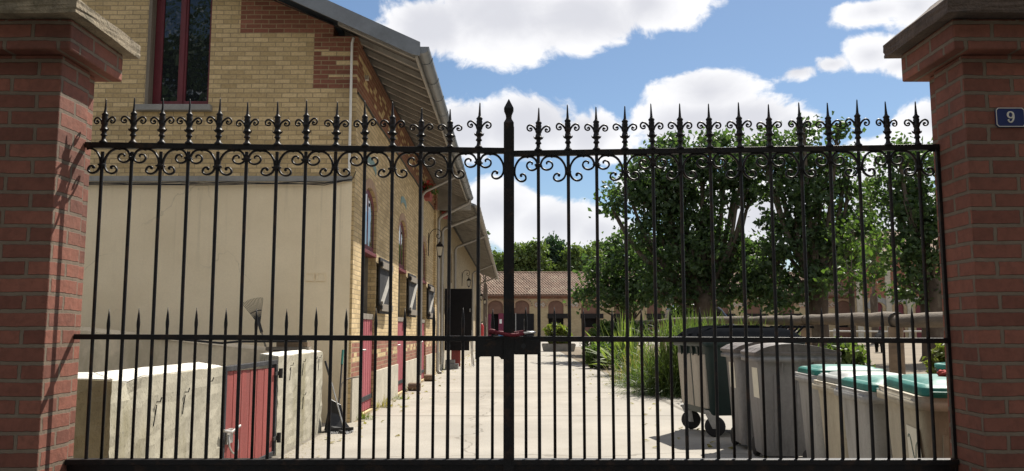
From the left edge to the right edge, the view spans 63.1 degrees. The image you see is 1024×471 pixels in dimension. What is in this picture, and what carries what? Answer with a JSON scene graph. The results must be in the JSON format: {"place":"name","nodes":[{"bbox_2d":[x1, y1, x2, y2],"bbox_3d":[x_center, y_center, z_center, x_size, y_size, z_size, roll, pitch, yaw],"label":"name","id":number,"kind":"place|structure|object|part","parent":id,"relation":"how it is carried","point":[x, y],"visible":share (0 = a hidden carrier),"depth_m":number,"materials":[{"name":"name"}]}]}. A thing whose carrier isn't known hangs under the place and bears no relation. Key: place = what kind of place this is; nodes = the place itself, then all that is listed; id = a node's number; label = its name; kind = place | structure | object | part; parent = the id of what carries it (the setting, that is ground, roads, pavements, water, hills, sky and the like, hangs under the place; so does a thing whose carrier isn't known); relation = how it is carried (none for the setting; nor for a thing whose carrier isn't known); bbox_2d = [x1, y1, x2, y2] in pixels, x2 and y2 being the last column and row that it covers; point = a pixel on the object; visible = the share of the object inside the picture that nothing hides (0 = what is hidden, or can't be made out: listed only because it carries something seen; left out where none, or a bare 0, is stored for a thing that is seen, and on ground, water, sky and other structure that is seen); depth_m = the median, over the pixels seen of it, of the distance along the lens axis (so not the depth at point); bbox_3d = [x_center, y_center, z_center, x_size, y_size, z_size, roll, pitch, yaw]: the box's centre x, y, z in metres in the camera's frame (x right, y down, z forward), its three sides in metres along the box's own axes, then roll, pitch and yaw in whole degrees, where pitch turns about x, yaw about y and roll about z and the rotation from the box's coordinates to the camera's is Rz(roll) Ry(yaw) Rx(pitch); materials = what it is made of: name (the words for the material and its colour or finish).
{"place":"outdoors","nodes":[
{"label":"outdoors","id":0,"kind":"place"},
{"bbox_2d":[0,0,140,470],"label":"gate pillar","id":1,"kind":"structure","parent":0,"point":[59,59],"depth_m":3.64,"materials":[{"name":"red brick"}]},
{"bbox_2d":[64,97,513,470],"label":"gate leaf","id":2,"kind":"object","parent":1,"relation":"attached to","point":[492,346],"visible":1,"depth_m":3.79,"materials":[{"name":"paint"}]},
{"bbox_2d":[488,329,535,336],"bbox_3d":[0.000,0.442,3.789,0.217,0.036,0.101,0,-6,0],"label":"shackle lock","id":3,"kind":"object","parent":2,"relation":"attached to","point":[514,334],"visible":0.98,"depth_m":3.75,"materials":[{"name":"metal"}]},
{"bbox_2d":[269,342,802,457],"bbox_3d":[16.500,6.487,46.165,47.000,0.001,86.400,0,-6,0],"label":"path","id":4,"kind":"structure","parent":0,"point":[547,445],"depth_m":11.61,"materials":[{"name":"concrete"}]},
{"bbox_2d":[73,326,322,457],"bbox_3d":[-4.941,1.437,7.952,5.119,1.566,5.776,0,-6,0],"label":"concrete enclosure","id":5,"kind":"object","parent":4,"relation":"on","point":[245,407],"visible":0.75,"depth_m":7.24,"materials":[{"name":"beige concrete"}]},
{"bbox_2d":[182,340,306,343],"bbox_3d":[-3.611,1.333,10.642,1.982,0.108,0.039,0,-6,-1],"label":"metal bar","id":6,"kind":"object","parent":5,"relation":"on","point":[245,341],"visible":0.61,"depth_m":10.63,"materials":[{"name":"black metal"}]},
{"bbox_2d":[222,360,282,457],"bbox_3d":[-2.441,1.691,7.864,0.119,0.970,1.732,0,-6,0],"label":"plank door","id":7,"kind":"structure","parent":5,"relation":"in","point":[246,381],"depth_m":7.82,"materials":[{"name":"red wood"}]},
{"bbox_2d":[266,342,311,349],"bbox_3d":[-2.875,1.426,10.758,0.550,0.100,0.180,0,-6,0],"label":"board stack","id":8,"kind":"object","parent":5,"relation":"on","point":[292,345],"visible":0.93,"depth_m":10.69,"materials":[{"name":"brown wood"}]},
{"bbox_2d":[243,297,266,346],"bbox_3d":[-3.253,1.700,11.280,1.108,1.747,0.246,-5,-8,36],"label":"leaf rake","id":9,"kind":"object","parent":4,"relation":"on","point":[259,322],"visible":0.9,"depth_m":11.58,"materials":[{"name":"grey metal"}]},
{"bbox_2d":[81,0,472,422],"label":"stable house","id":10,"kind":"structure","parent":4,"relation":"on","point":[291,57],"depth_m":12.20,"materials":[{"name":"beige brick"}]},
{"bbox_2d":[135,0,212,111],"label":"window","id":11,"kind":"structure","parent":10,"relation":"in","point":[179,31],"depth_m":12.44,"materials":[{"name":"red paint"}]},
{"bbox_2d":[362,313,373,410],"bbox_3d":[-2.312,1.997,13.200,0.137,1.510,1.180,0,-6,0],"label":"half door","id":12,"kind":"structure","parent":10,"relation":"in","point":[367,319],"depth_m":13.30,"materials":[{"name":"paint"}]},
{"bbox_2d":[365,157,377,257],"bbox_3d":[-2.339,-0.478,13.477,0.142,1.590,1.464,0,-6,0],"label":"window","id":13,"kind":"structure","parent":10,"relation":"in","point":[369,217],"depth_m":13.64,"materials":[{"name":"red paint"}]},
{"bbox_2d":[397,317,402,390],"bbox_3d":[-2.312,2.442,17.175,0.137,1.510,1.180,0,-6,0],"label":"half door","id":14,"kind":"structure","parent":10,"relation":"in","point":[400,319],"depth_m":17.32,"materials":[{"name":"paint"}]},
{"bbox_2d":[398,196,407,273],"bbox_3d":[-2.339,-0.033,17.452,0.142,1.590,1.464,0,-6,0],"label":"window","id":15,"kind":"structure","parent":10,"relation":"in","point":[402,217],"depth_m":17.60,"materials":[{"name":"red paint"}]},
{"bbox_2d":[421,320,424,378],"bbox_3d":[-2.312,2.916,21.408,0.137,1.510,1.180,0,-6,0],"label":"half door","id":16,"kind":"structure","parent":10,"relation":"in","point":[423,321],"depth_m":21.62,"materials":[{"name":"paint"}]},
{"bbox_2d":[423,236,426,283],"bbox_3d":[-2.339,0.620,21.666,0.142,1.230,1.464,0,-6,0],"label":"window","id":17,"kind":"structure","parent":10,"relation":"in","point":[424,238],"depth_m":21.97,"materials":[{"name":"red paint"}]},
{"bbox_2d":[422,180,439,200],"bbox_3d":[-2.118,-1.144,21.154,0.604,0.464,0.707,0,-6,0],"label":"flower box","id":18,"kind":"object","parent":10,"relation":"attached to","point":[428,196],"visible":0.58,"depth_m":20.94,"materials":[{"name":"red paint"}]},
{"bbox_2d":[428,229,443,257],"bbox_3d":[-2.071,0.223,22.716,0.418,0.826,0.197,0,-6,0],"label":"wall lantern","id":19,"kind":"object","parent":10,"relation":"attached to","point":[439,247],"depth_m":22.63,"materials":[{"name":"paint"}]},
{"bbox_2d":[324,361,352,433],"bbox_3d":[-2.235,2.067,10.732,0.560,0.890,0.304,-4,-7,29],"label":"long dustpan","id":20,"kind":"object","parent":4,"relation":"on","point":[336,415],"visible":0.61,"depth_m":10.76,"materials":[{"name":"black plastic"}]},
{"bbox_2d":[331,350,358,433],"bbox_3d":[-2.177,2.027,10.954,0.328,1.029,0.963,0,-6,0],"label":"broom","id":21,"kind":"object","parent":4,"relation":"on","point":[348,429],"visible":0.81,"depth_m":11.01,"materials":[{"name":"black plastic"}]},
{"bbox_2d":[356,411,378,419],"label":"weed","id":22,"kind":"object","parent":4,"relation":"on","point":[364,417],"visible":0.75,"depth_m":12.18,"materials":[{"name":"green plant"}]},
{"bbox_2d":[377,399,395,407],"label":"weed","id":23,"kind":"object","parent":4,"relation":"on","point":[383,403],"visible":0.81,"depth_m":14.01,"materials":[{"name":"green plant"}]},
{"bbox_2d":[408,383,420,390],"bbox_3d":[-2.080,3.224,17.802,0.260,0.166,0.170,0,-6,0],"label":"log doorstop","id":24,"kind":"object","parent":4,"relation":"on","point":[411,386],"visible":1,"depth_m":17.73,"materials":[{"name":"brown wood"}]},
{"bbox_2d":[424,374,431,380],"bbox_3d":[-2.080,3.586,21.032,0.260,0.166,0.170,0,-6,0],"label":"log doorstop","id":25,"kind":"object","parent":4,"relation":"on","point":[427,377],"visible":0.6,"depth_m":20.96,"materials":[{"name":"brown wood"}]},
{"bbox_2d":[445,360,458,368],"bbox_3d":[-1.990,4.274,27.646,0.420,0.300,0.500,0,-6,0],"label":"stone step","id":26,"kind":"object","parent":4,"relation":"on","point":[453,365],"visible":0.66,"depth_m":27.40,"materials":[{"name":"grey stone"}]},
{"bbox_2d":[436,203,498,372],"bbox_3d":[-7.983,2.236,43.871,14.035,7.962,37.506,0,-6,0],"label":"stable row","id":27,"kind":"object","parent":4,"relation":"on","point":[463,240],"visible":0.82,"depth_m":29.74,"materials":[{"name":"beige brick"}]},
{"bbox_2d":[441,210,447,218],"bbox_3d":[-2.139,-0.830,26.865,0.648,0.531,0.728,0,-6,0],"label":"flower box","id":28,"kind":"object","parent":27,"relation":"attached to","point":[442,212],"visible":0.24,"depth_m":26.72,"materials":[{"name":"red paint"}]},
{"bbox_2d":[451,350,460,366],"bbox_3d":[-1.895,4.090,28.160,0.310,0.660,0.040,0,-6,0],"label":"half door","id":29,"kind":"structure","parent":27,"relation":"in","point":[455,354],"depth_m":28.14,"materials":[{"name":"red paint"}]},
{"bbox_2d":[462,270,470,286],"bbox_3d":[-2.091,1.990,38.317,0.418,0.826,0.197,0,-6,0],"label":"wall lantern","id":30,"kind":"object","parent":27,"relation":"attached to","point":[468,282],"depth_m":38.23,"materials":[{"name":"paint"}]},
{"bbox_2d":[481,322,483,335],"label":"fire extinguisher","id":31,"kind":"object","parent":27,"relation":"attached to","point":[482,330],"visible":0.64,"depth_m":58.30,"materials":[{"name":"red metal"}]},
{"bbox_2d":[483,229,492,335],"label":"broadleaf tree","id":32,"kind":"object","parent":4,"relation":"on","point":[485,290],"visible":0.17,"depth_m":79.62,"materials":[{"name":"green plant"}]},
{"bbox_2d":[492,247,515,271],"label":"broadleaf tree","id":33,"kind":"object","parent":4,"relation":"on","point":[498,257],"visible":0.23,"depth_m":110.76,"materials":[{"name":"green plant"}]},
{"bbox_2d":[497,237,556,271],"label":"broadleaf tree","id":34,"kind":"object","parent":4,"relation":"on","point":[525,257],"visible":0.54,"depth_m":108.75,"materials":[{"name":"green plant"}]},
{"bbox_2d":[330,353,768,457],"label":"dead leaves","id":35,"kind":"object","parent":4,"relation":"on","point":[708,445],"visible":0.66,"depth_m":13.94,"materials":[{"name":"brown plant"}]},
{"bbox_2d":[541,231,566,271],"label":"broadleaf tree","id":36,"kind":"object","parent":4,"relation":"on","point":[553,248],"visible":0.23,"depth_m":114.92,"materials":[{"name":"green plant"}]},
{"bbox_2d":[542,343,575,350],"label":"plant trough","id":37,"kind":"object","parent":4,"relation":"on","point":[559,346],"visible":0.91,"depth_m":48.83,"materials":[{"name":"grey concrete"}]},
{"bbox_2d":[542,322,572,342],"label":"garden shrub","id":38,"kind":"object","parent":37,"relation":"in","point":[561,330],"visible":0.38,"depth_m":49.42,"materials":[{"name":"green plant"}]},
{"bbox_2d":[553,241,605,271],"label":"broadleaf tree","id":39,"kind":"object","parent":4,"relation":"on","point":[577,251],"visible":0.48,"depth_m":112.41,"materials":[{"name":"green plant"}]},
{"bbox_2d":[584,240,629,270],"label":"broadleaf tree","id":40,"kind":"object","parent":4,"relation":"on","point":[605,250],"visible":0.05,"depth_m":117.52,"materials":[{"name":"green plant"}]},
{"bbox_2d":[560,349,681,398],"bbox_3d":[3.700,5.366,36.127,2.000,0.001,47.000,0,-6,0],"label":"planting bed","id":41,"kind":"object","parent":4,"relation":"on","point":[576,353],"visible":0.17,"depth_m":39.98,"materials":[{"name":"soil"}]},
{"bbox_2d":[580,342,618,367],"bbox_3d":[3.124,3.936,27.832,1.413,1.107,2.004,3,-7,-28],"label":"garden shrub","id":42,"kind":"object","parent":41,"relation":"on","point":[590,357],"visible":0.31,"depth_m":27.79,"materials":[{"name":"green plant"}]},
{"bbox_2d":[580,319,653,347],"bbox_3d":[4.002,4.107,32.568,2.065,1.773,2.756,5,-8,-39],"label":"garden shrub","id":43,"kind":"object","parent":41,"relation":"on","point":[593,331],"visible":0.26,"depth_m":32.72,"materials":[{"name":"green plant"}]},
{"bbox_2d":[579,311,654,366],"bbox_3d":[3.335,2.954,23.909,2.910,1.820,2.993,0,-6,0],"label":"sword leaf plant","id":44,"kind":"object","parent":41,"relation":"on","point":[622,346],"visible":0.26,"depth_m":23.82,"materials":[{"name":"green plant"}]},
{"bbox_2d":[595,343,664,388],"bbox_3d":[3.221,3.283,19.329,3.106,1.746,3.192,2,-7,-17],"label":"grass clump","id":45,"kind":"object","parent":41,"relation":"on","point":[633,372],"visible":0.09,"depth_m":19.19,"materials":[{"name":"green plant"}]},
{"bbox_2d":[614,347,647,375],"bbox_3d":[3.317,3.420,22.337,1.328,0.877,1.326,0,-6,0],"label":"garden shrub","id":46,"kind":"object","parent":41,"relation":"on","point":[619,355],"visible":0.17,"depth_m":22.13,"materials":[{"name":"green plant"}]},
{"bbox_2d":[610,310,721,398],"bbox_3d":[3.750,2.904,17.097,4.486,2.902,4.284,-3,-7,27],"label":"tall grass clump","id":47,"kind":"object","parent":41,"relation":"on","point":[664,373],"visible":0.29,"depth_m":16.73,"materials":[{"name":"green plant"}]},
{"bbox_2d":[480,271,850,337],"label":"court stable","id":48,"kind":"structure","parent":4,"relation":"on","point":[554,289],"depth_m":89.77,"materials":[{"name":"beige brick"}]},
{"bbox_2d":[488,313,503,335],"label":"door","id":49,"kind":"structure","parent":48,"relation":"in","point":[500,315],"depth_m":89.53,"materials":[{"name":"red paint"}]},
{"bbox_2d":[515,313,533,335],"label":"door","id":50,"kind":"structure","parent":48,"relation":"in","point":[519,318],"depth_m":89.40,"materials":[{"name":"grey wood"}]},
{"bbox_2d":[548,314,567,331],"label":"half door","id":51,"kind":"structure","parent":48,"relation":"in","point":[549,315],"depth_m":89.49,"materials":[{"name":"black wood"}]},
{"bbox_2d":[581,314,602,335],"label":"half door","id":52,"kind":"structure","parent":48,"relation":"in","point":[585,315],"depth_m":89.49,"materials":[{"name":"black wood"}]},
{"bbox_2d":[647,314,664,335],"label":"half door","id":53,"kind":"structure","parent":48,"relation":"in","point":[648,315],"depth_m":89.49,"materials":[{"name":"black wood"}]},
{"bbox_2d":[747,314,768,316],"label":"half door","id":54,"kind":"structure","parent":48,"relation":"in","point":[754,315],"depth_m":89.49,"materials":[{"name":"brown wood"}]},
{"bbox_2d":[839,327,850,337],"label":"half door","id":55,"kind":"structure","parent":48,"relation":"in","point":[844,334],"depth_m":89.55,"materials":[{"name":"wood"}]},
{"bbox_2d":[720,342,759,444],"bbox_3d":[2.836,1.772,9.345,0.868,1.172,0.709,0,-6,1],"label":"wheelie bin","id":56,"kind":"object","parent":4,"relation":"on","point":[740,401],"visible":0.34,"depth_m":9.10,"materials":[{"name":"grey plastic"}]},
{"bbox_2d":[674,325,813,436],"bbox_3d":[2.991,1.835,10.727,1.550,1.354,1.134,1,-6,-9],"label":"waste container","id":57,"kind":"object","parent":4,"relation":"on","point":[693,380],"visible":0.47,"depth_m":10.29,"materials":[{"name":"grey plastic"}]},
{"bbox_2d":[740,343,841,455],"bbox_3d":[2.842,1.686,8.532,0.868,1.162,0.709,0,-6,2],"label":"wheelie bin","id":58,"kind":"object","parent":4,"relation":"on","point":[786,392],"visible":0.59,"depth_m":8.26,"materials":[{"name":"grey plastic"}]},
{"bbox_2d":[795,364,886,457],"bbox_3d":[2.932,1.655,7.460,0.660,0.984,0.777,-1,-6,5],"label":"wheelie bin","id":59,"kind":"object","parent":4,"relation":"on","point":[801,375],"visible":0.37,"depth_m":7.29,"materials":[{"name":"grey plastic"}]},
{"bbox_2d":[812,371,902,457],"bbox_3d":[2.762,1.555,6.495,0.660,0.968,0.777,-1,-6,5],"label":"wheelie bin","id":60,"kind":"object","parent":4,"relation":"on","point":[834,444],"visible":0.32,"depth_m":6.43,"materials":[{"name":"beige plastic"}]},
{"bbox_2d":[834,375,897,457],"bbox_3d":[2.550,1.428,5.476,0.660,0.994,0.817,-1,-6,6],"label":"wheelie bin","id":61,"kind":"object","parent":4,"relation":"on","point":[879,421],"visible":0.29,"depth_m":5.32,"materials":[{"name":"grey plastic"}]},
{"bbox_2d":[831,231,938,337],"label":"court pavilion","id":62,"kind":"structure","parent":4,"relation":"on","point":[885,304],"depth_m":87.75,"materials":[{"name":"beige paint"}]},
{"bbox_2d":[878,303,881,329],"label":"door","id":63,"kind":"structure","parent":62,"relation":"in","point":[879,305],"depth_m":87.84,"materials":[{"name":"red paint"}]},
{"bbox_2d":[898,303,904,337],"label":"door","id":64,"kind":"structure","parent":62,"relation":"in","point":[900,306],"depth_m":87.82,"materials":[{"name":"red paint"}]},
{"bbox_2d":[915,304,921,337],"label":"door","id":65,"kind":"structure","parent":62,"relation":"in","point":[919,334],"depth_m":87.61,"materials":[{"name":"red paint"}]},
{"bbox_2d":[877,374,950,457],"bbox_3d":[2.407,1.292,4.510,0.620,1.048,1.030,-1,-7,12],"label":"wheelie bin","id":66,"kind":"object","parent":4,"relation":"on","point":[941,417],"visible":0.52,"depth_m":4.28,"materials":[{"name":"beige plastic"}]},
{"bbox_2d":[934,362,945,371],"bbox_3d":[3.220,1.359,5.483,0.744,1.020,0.744,0,-6,0],"label":"plastic tub","id":67,"kind":"object","parent":66,"relation":"on","point":[940,366],"visible":0.15,"depth_m":5.58,"materials":[{"name":"teal plastic"}]},
{"bbox_2d":[937,370,945,376],"bbox_3d":[2.493,0.763,4.505,0.356,0.069,0.126,-4,-7,29],"label":"rope","id":68,"kind":"object","parent":66,"relation":"on","point":[941,372],"visible":0.2,"depth_m":4.56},
{"bbox_2d":[329,0,937,270],"label":"sky","id":69,"kind":"structure","parent":0,"point":[608,56],"materials":[{"name":"blue"}]},
{"bbox_2d":[664,304,733,343],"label":"van","id":70,"kind":"object","parent":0,"point":[720,311],"visible":0.04,"depth_m":44.90,"materials":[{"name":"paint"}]},
{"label":"window","id":71,"kind":"part","parent":70,"relation":"part of","materials":[{"name":"glass"}]},
{"bbox_2d":[575,343,935,373],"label":"paddock ground","id":72,"kind":"structure","parent":0,"point":[876,358],"depth_m":38.70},
{"bbox_2d":[562,227,660,321],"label":"lime tree","id":73,"kind":"object","parent":72,"relation":"on","point":[613,294],"visible":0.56,"depth_m":43.57,"materials":[{"name":"green plant"}]},
{"bbox_2d":[622,306,751,342],"bbox_3d":[3.551,1.804,17.322,3.135,0.946,2.872,0,-6,0],"label":"grass tuft","id":74,"kind":"object","parent":72,"relation":"on","point":[676,328],"visible":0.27,"depth_m":17.07,"materials":[{"name":"green plant"}]},
{"bbox_2d":[584,125,795,317],"bbox_3d":[8.038,0.131,38.186,9.460,10.980,4.364,-1,-6,9],"label":"plane tree","id":75,"kind":"object","parent":72,"relation":"on","point":[698,270],"visible":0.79,"depth_m":37.70,"materials":[{"name":"green plant"}]},
{"bbox_2d":[645,308,800,352],"bbox_3d":[4.317,1.785,15.940,2.708,0.945,3.076,6,-9,-43],"label":"grass tuft","id":76,"kind":"object","parent":72,"relation":"on","point":[718,324],"visible":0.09,"depth_m":15.98,"materials":[{"name":"green plant"}]},
{"bbox_2d":[636,329,920,347],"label":"paddock fence","id":77,"kind":"object","parent":72,"relation":"on","point":[834,331],"visible":0.11,"depth_m":58.02,"materials":[{"name":"wood"}]},
{"bbox_2d":[616,312,942,373],"bbox_3d":[5.335,3.741,29.071,0.402,1.726,45.632,0,-6,1],"label":"paddock fence","id":78,"kind":"object","parent":72,"relation":"on","point":[935,319],"visible":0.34,"depth_m":11.54,"materials":[{"name":"wood"}]},
{"bbox_2d":[725,111,888,346],"bbox_3d":[12.958,0.071,36.230,7.198,10.664,4.088,0,-6,0],"label":"plane tree","id":79,"kind":"object","parent":72,"relation":"on","point":[816,193],"visible":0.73,"depth_m":35.81,"materials":[{"name":"green plant"}]},
{"bbox_2d":[818,336,875,366],"bbox_3d":[5.719,2.371,14.526,1.034,1.241,1.118,2,-7,-17],"label":"garden shrub","id":80,"kind":"object","parent":72,"relation":"on","point":[846,352],"visible":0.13,"depth_m":14.20,"materials":[{"name":"green plant"}]},
{"bbox_2d":[813,208,904,345],"bbox_3d":[12.610,1.783,29.942,2.918,5.862,3.898,-3,-7,29],"label":"young tree","id":81,"kind":"object","parent":72,"relation":"on","point":[852,278],"visible":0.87,"depth_m":29.90,"materials":[{"name":"green plant"}]},
{"bbox_2d":[855,173,890,343],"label":"poplar tree","id":82,"kind":"object","parent":72,"relation":"on","point":[874,303],"visible":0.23,"depth_m":74.74,"materials":[{"name":"green plant"}]},
{"bbox_2d":[874,330,881,352],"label":"pony","id":83,"kind":"object","parent":72,"relation":"on","point":[878,335],"visible":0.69,"depth_m":46.20,"materials":[{"name":"fur"}]},
{"bbox_2d":[855,131,943,361],"bbox_3d":[16.734,0.474,34.138,5.423,9.398,4.670,0,-6,0],"label":"plane tree","id":84,"kind":"object","parent":72,"relation":"on","point":[906,204],"visible":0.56,"depth_m":33.67,"materials":[{"name":"green plant"}]},
{"bbox_2d":[920,343,944,373],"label":"garden shrub","id":85,"kind":"object","parent":72,"relation":"on","point":[938,350],"visible":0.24,"depth_m":17.43,"materials":[{"name":"green plant"}]},
{"bbox_2d":[883,0,1023,470],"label":"gate pillar","id":86,"kind":"structure","parent":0,"point":[964,59],"depth_m":3.63,"materials":[{"name":"red brick"}]},
{"bbox_2d":[512,100,959,470],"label":"gate leaf","id":87,"kind":"object","parent":86,"relation":"attached to","point":[525,345],"visible":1,"depth_m":3.79,"materials":[{"name":"paint"}]},
{"bbox_2d":[995,107,1023,126],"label":"house number plate","id":88,"kind":"object","parent":86,"relation":"attached to","point":[1009,116],"visible":1,"depth_m":3.65,"materials":[{"name":"blue metal"}]}
]}

